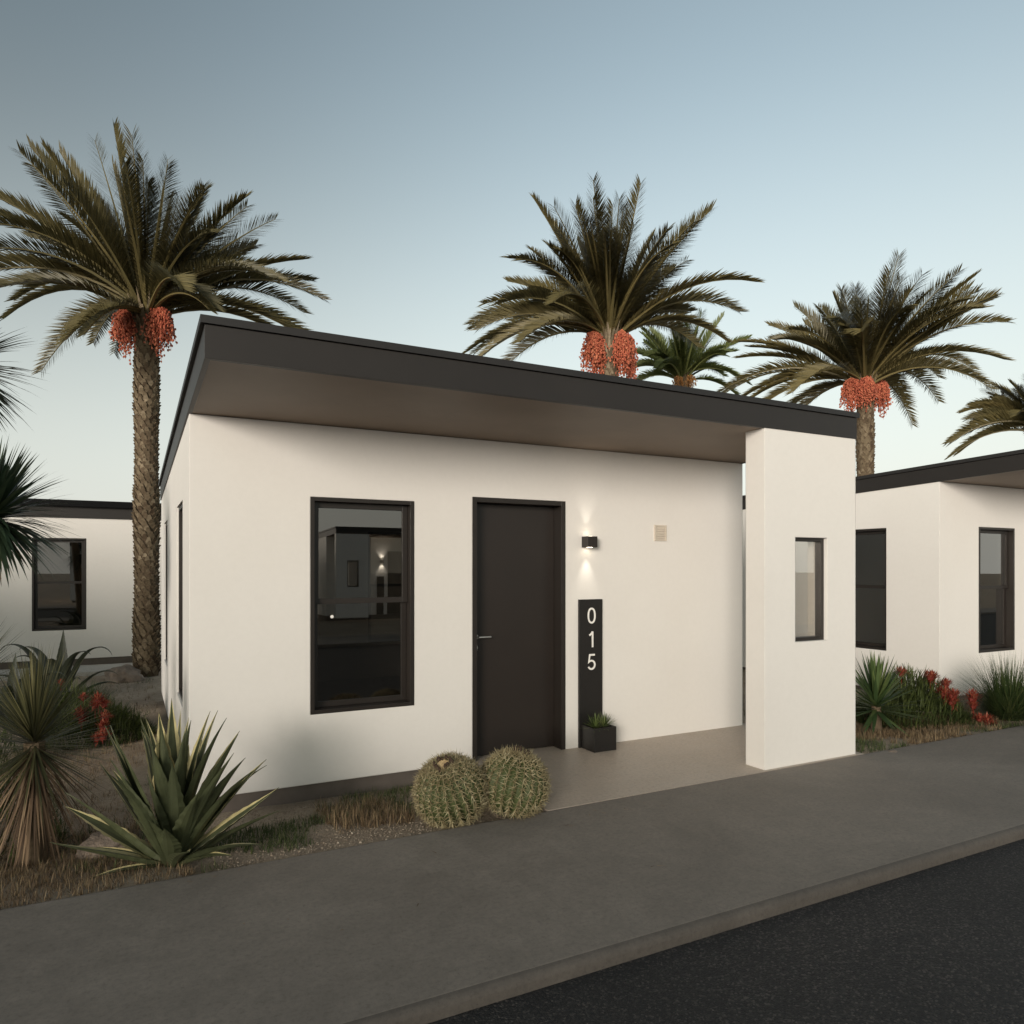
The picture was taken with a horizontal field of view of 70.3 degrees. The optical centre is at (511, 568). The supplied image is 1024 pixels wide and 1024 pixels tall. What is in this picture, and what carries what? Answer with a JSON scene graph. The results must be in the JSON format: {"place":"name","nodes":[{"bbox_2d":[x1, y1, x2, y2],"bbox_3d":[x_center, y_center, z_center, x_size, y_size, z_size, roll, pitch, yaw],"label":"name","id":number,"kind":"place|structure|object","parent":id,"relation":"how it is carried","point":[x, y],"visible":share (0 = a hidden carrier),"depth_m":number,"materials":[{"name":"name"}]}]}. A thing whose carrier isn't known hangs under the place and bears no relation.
{"place":"outdoors","nodes":[
{"label":"outdoors","id":0,"kind":"place"},
{"bbox_2d":[0,663,132,680],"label":"path","id":1,"kind":"structure","parent":0,"point":[83,670],"depth_m":11.96,"materials":[{"name":"concrete"}]},
{"bbox_2d":[0,670,1021,874],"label":"green grass","id":2,"kind":"structure","parent":0,"point":[267,830],"depth_m":4.73,"materials":[{"name":"green plant"}]},
{"bbox_2d":[0,725,1023,1023],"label":"sidewalk","id":3,"kind":"structure","parent":0,"point":[502,897],"depth_m":3.55,"materials":[{"name":"concrete"}]},
{"bbox_2d":[0,661,1023,909],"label":"ground","id":4,"kind":"structure","parent":0,"point":[138,693],"depth_m":5.09,"materials":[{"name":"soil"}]},
{"bbox_2d":[0,613,36,735],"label":"yucca","id":5,"kind":"object","parent":4,"relation":"on","point":[3,636],"visible":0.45,"depth_m":5.11,"materials":[{"name":"green plant"}]},
{"bbox_2d":[0,653,74,722],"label":"agave","id":6,"kind":"object","parent":4,"relation":"on","point":[14,665],"visible":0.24,"depth_m":8.09,"materials":[{"name":"green plant"}]},
{"bbox_2d":[0,717,76,868],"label":"shrub","id":7,"kind":"object","parent":4,"relation":"on","point":[59,830],"visible":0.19,"depth_m":4.56,"materials":[{"name":"green plant"}]},
{"bbox_2d":[0,311,77,586],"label":"tree yucca","id":8,"kind":"object","parent":4,"relation":"on","point":[11,489],"visible":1,"depth_m":6.02,"materials":[{"name":"green plant"}]},
{"bbox_2d":[1,678,108,729],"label":"flowering shrub","id":9,"kind":"object","parent":4,"relation":"on","point":[76,694],"visible":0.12,"depth_m":8.17,"materials":[{"name":"green plant"}]},
{"bbox_2d":[0,628,119,696],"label":"agave","id":10,"kind":"object","parent":4,"relation":"on","point":[65,658],"visible":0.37,"depth_m":9.17,"materials":[{"name":"green plant"}]},
{"bbox_2d":[0,643,124,877],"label":"yucca","id":11,"kind":"object","parent":4,"relation":"on","point":[32,762],"visible":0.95,"depth_m":4.18,"materials":[{"name":"green plant"}]},
{"bbox_2d":[0,498,160,668],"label":"white house","id":12,"kind":"structure","parent":4,"relation":"on","point":[85,601],"depth_m":12.88,"materials":[{"name":"paint"}]},
{"bbox_2d":[32,538,85,630],"bbox_3d":[-7.952,0.277,12.781,0.810,1.616,0.134,0,0,-28],"label":"window","id":13,"kind":"structure","parent":12,"relation":"in","point":[59,604],"depth_m":12.81,"materials":[{"name":"black glass"}]},
{"bbox_2d":[68,680,129,705],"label":"fountain grass","id":14,"kind":"object","parent":4,"relation":"on","point":[100,687],"depth_m":8.83,"materials":[{"name":"green plant"}]},
{"bbox_2d":[75,832,126,858],"bbox_3d":[-2.462,1.689,4.412,0.322,0.189,0.329,0,0,-28],"label":"rock","id":15,"kind":"object","parent":4,"relation":"on","point":[97,839],"visible":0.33,"depth_m":4.32,"materials":[{"name":"beige stone"}]},
{"bbox_2d":[45,691,157,749],"bbox_3d":[-4.150,1.451,7.308,1.272,0.555,1.059,0,0,-28],"label":"flowering shrub","id":16,"kind":"object","parent":4,"relation":"on","point":[129,724],"visible":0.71,"depth_m":7.11,"materials":[{"name":"green plant"}]},
{"bbox_2d":[104,664,145,683],"bbox_3d":[-5.966,1.679,11.208,0.569,0.378,0.551,0,0,-28],"label":"rock","id":17,"kind":"object","parent":4,"relation":"on","point":[129,673],"visible":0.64,"depth_m":11.04,"materials":[{"name":"beige stone"}]},
{"bbox_2d":[50,698,278,878],"bbox_3d":[-1.866,1.190,3.960,1.166,0.922,0.841,0,0,16],"label":"agave","id":18,"kind":"object","parent":4,"relation":"on","point":[179,826],"visible":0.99,"depth_m":3.95,"materials":[{"name":"green plant"}]},
{"bbox_2d":[0,117,331,676],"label":"date palm","id":19,"kind":"object","parent":4,"relation":"on","point":[138,285],"visible":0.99,"depth_m":11.45,"materials":[{"name":"green plant"}]},
{"bbox_2d":[409,749,490,828],"bbox_3d":[-0.390,1.423,4.657,0.541,0.525,0.547,0,0,-28],"label":"barrel cactus","id":20,"kind":"object","parent":4,"relation":"on","point":[448,789],"visible":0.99,"depth_m":4.51,"materials":[{"name":"plant"}]},
{"bbox_2d":[0,669,1006,909],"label":"dry grass","id":21,"kind":"structure","parent":4,"relation":"on","point":[911,733],"depth_m":4.69,"materials":[{"name":"brown plant"}]},
{"bbox_2d":[158,314,859,812],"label":"white house","id":22,"kind":"structure","parent":4,"relation":"on","point":[382,568],"depth_m":5.80,"materials":[{"name":"paint"}]},
{"bbox_2d":[166,523,166,660],"bbox_3d":[-3.885,0.277,8.346,0.134,1.616,0.810,0,0,-28],"label":"window","id":23,"kind":"structure","parent":22,"relation":"in","point":[166,523],"depth_m":8.65,"materials":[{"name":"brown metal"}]},
{"bbox_2d":[179,503,182,701],"bbox_3d":[-2.666,0.277,6.027,0.134,1.616,0.810,0,0,-28],"label":"window","id":24,"kind":"structure","parent":22,"relation":"in","point":[181,507],"depth_m":6.33,"materials":[{"name":"brown metal"}]},
{"bbox_2d":[310,497,413,714],"bbox_3d":[-1.164,0.277,5.627,0.810,1.616,0.134,0,0,-28],"label":"window","id":25,"kind":"structure","parent":22,"relation":"in","point":[362,550],"depth_m":5.65,"materials":[{"name":"black glass"}]},
{"bbox_2d":[477,504,553,755],"bbox_3d":[0.019,0.521,6.306,0.814,2.135,0.104,0,0,-28],"label":"door","id":26,"kind":"structure","parent":22,"relation":"in","point":[515,544],"depth_m":6.32,"materials":[{"name":"paint"}]},
{"bbox_2d":[582,536,596,547],"bbox_3d":[0.689,-0.235,6.473,0.100,0.100,0.109,0,0,-28],"label":"wall lamp","id":27,"kind":"object","parent":22,"relation":"attached to","point":[589,541],"visible":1,"depth_m":6.43,"materials":[{"name":"brown metal"}]},
{"bbox_2d":[578,599,601,747],"bbox_3d":[0.704,0.937,6.522,0.247,1.318,0.025,0,0,-28],"label":"number board","id":28,"kind":"object","parent":22,"relation":"attached to","point":[589,657],"visible":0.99,"depth_m":6.51,"materials":[{"name":"black paint"}]},
{"bbox_2d":[654,525,666,540],"bbox_3d":[1.409,-0.335,6.901,0.142,0.150,0.016,0,0,-28],"label":"wall vent","id":29,"kind":"object","parent":22,"relation":"attached to","point":[660,532],"depth_m":6.90,"materials":[{"name":"beige plastic"}]},
{"bbox_2d":[481,744,554,819],"bbox_3d":[0.014,1.411,4.795,0.558,0.514,0.558,0,0,-28],"label":"barrel cactus","id":30,"kind":"object","parent":4,"relation":"on","point":[518,782],"visible":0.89,"depth_m":4.65,"materials":[{"name":"plant"}]},
{"bbox_2d":[462,172,764,378],"bbox_3d":[1.756,-2.478,13.448,5.371,8.656,4.735,0,0,-28],"label":"date palm","id":31,"kind":"object","parent":4,"relation":"on","point":[608,311],"visible":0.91,"depth_m":12.57,"materials":[{"name":"green plant"}]},
{"bbox_2d":[344,824,1023,1023],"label":"kerb","id":32,"kind":"structure","parent":4,"relation":"on","point":[444,1006],"depth_m":3.18,"materials":[{"name":"concrete"}]},
{"bbox_2d":[621,307,752,394],"bbox_3d":[4.584,-2.487,18.820,3.392,8.675,3.142,0,0,5],"label":"date palm","id":33,"kind":"object","parent":4,"relation":"on","point":[680,362],"visible":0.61,"depth_m":18.67,"materials":[{"name":"green plant"}]},
{"bbox_2d":[718,249,1016,476],"bbox_3d":[8.259,-2.505,16.670,6.145,8.710,5.991,0,0,-28],"label":"date palm","id":34,"kind":"object","parent":4,"relation":"on","point":[865,374],"visible":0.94,"depth_m":15.91,"materials":[{"name":"green plant"}]},
{"bbox_2d":[742,449,1023,698],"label":"white house","id":35,"kind":"structure","parent":4,"relation":"on","point":[939,567],"depth_m":9.37,"materials":[{"name":"paint"}]},
{"bbox_2d":[856,528,885,650],"bbox_3d":[4.805,0.277,9.952,0.134,1.616,0.810,0,0,-28],"label":"window","id":36,"kind":"structure","parent":35,"relation":"in","point":[870,543],"depth_m":9.87,"materials":[{"name":"black glass"}]},
{"bbox_2d":[979,527,1014,652],"bbox_3d":[6.307,0.277,9.553,0.810,1.616,0.134,0,0,-28],"label":"window","id":37,"kind":"structure","parent":35,"relation":"in","point":[996,545],"depth_m":9.64,"materials":[{"name":"grey glass"}]},
{"bbox_2d":[856,651,931,736],"bbox_3d":[3.701,1.266,7.407,1.034,0.911,1.082,0,0,-28],"label":"yucca","id":38,"kind":"object","parent":4,"relation":"on","point":[877,687],"visible":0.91,"depth_m":7.34,"materials":[{"name":"green plant"}]},
{"bbox_2d":[856,662,997,729],"bbox_3d":[4.415,1.360,7.951,1.512,0.675,1.369,0,0,-28],"label":"flowering shrub","id":39,"kind":"object","parent":4,"relation":"on","point":[943,698],"visible":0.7,"depth_m":7.71,"materials":[{"name":"green plant"}]},
{"bbox_2d":[942,374,1023,459],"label":"date palm","id":40,"kind":"object","parent":4,"relation":"on","point":[1005,412],"visible":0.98,"depth_m":16.89,"materials":[{"name":"green plant"}]},
{"bbox_2d":[948,651,1023,724],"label":"fountain grass","id":41,"kind":"object","parent":4,"relation":"on","point":[1004,701],"depth_m":7.78,"materials":[{"name":"green plant"}]},
{"bbox_2d":[0,0,1023,502],"label":"sky","id":42,"kind":"structure","parent":0,"point":[400,147],"materials":[{"name":"blue"}]},
{"bbox_2d":[475,723,863,811],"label":"patio","id":43,"kind":"structure","parent":0,"point":[581,776],"depth_m":5.89,"materials":[{"name":"concrete"}]},
{"bbox_2d":[582,724,615,752],"bbox_3d":[0.769,1.494,6.429,0.232,0.205,0.198,0,0,-28],"label":"planter box","id":44,"kind":"object","parent":43,"relation":"on","point":[594,739],"visible":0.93,"depth_m":6.35,"materials":[{"name":"black metal"}]},
{"bbox_2d":[585,713,606,730],"bbox_3d":[0.728,1.350,6.401,0.276,0.174,0.287,0,0,-28],"label":"succulent","id":45,"kind":"object","parent":44,"relation":"in","point":[595,722],"visible":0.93,"depth_m":6.40,"materials":[{"name":"green plant"}]},
{"bbox_2d":[597,712,617,729],"bbox_3d":[0.814,1.341,6.431,0.270,0.158,0.267,0,0,-28],"label":"succulent","id":46,"kind":"object","parent":44,"relation":"in","point":[604,718],"visible":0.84,"depth_m":6.44,"materials":[{"name":"green plant"}]},
{"bbox_2d":[428,839,1023,1023],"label":"road","id":47,"kind":"structure","parent":0,"point":[942,943],"depth_m":3.02,"materials":[{"name":"black asphalt"}]}
]}

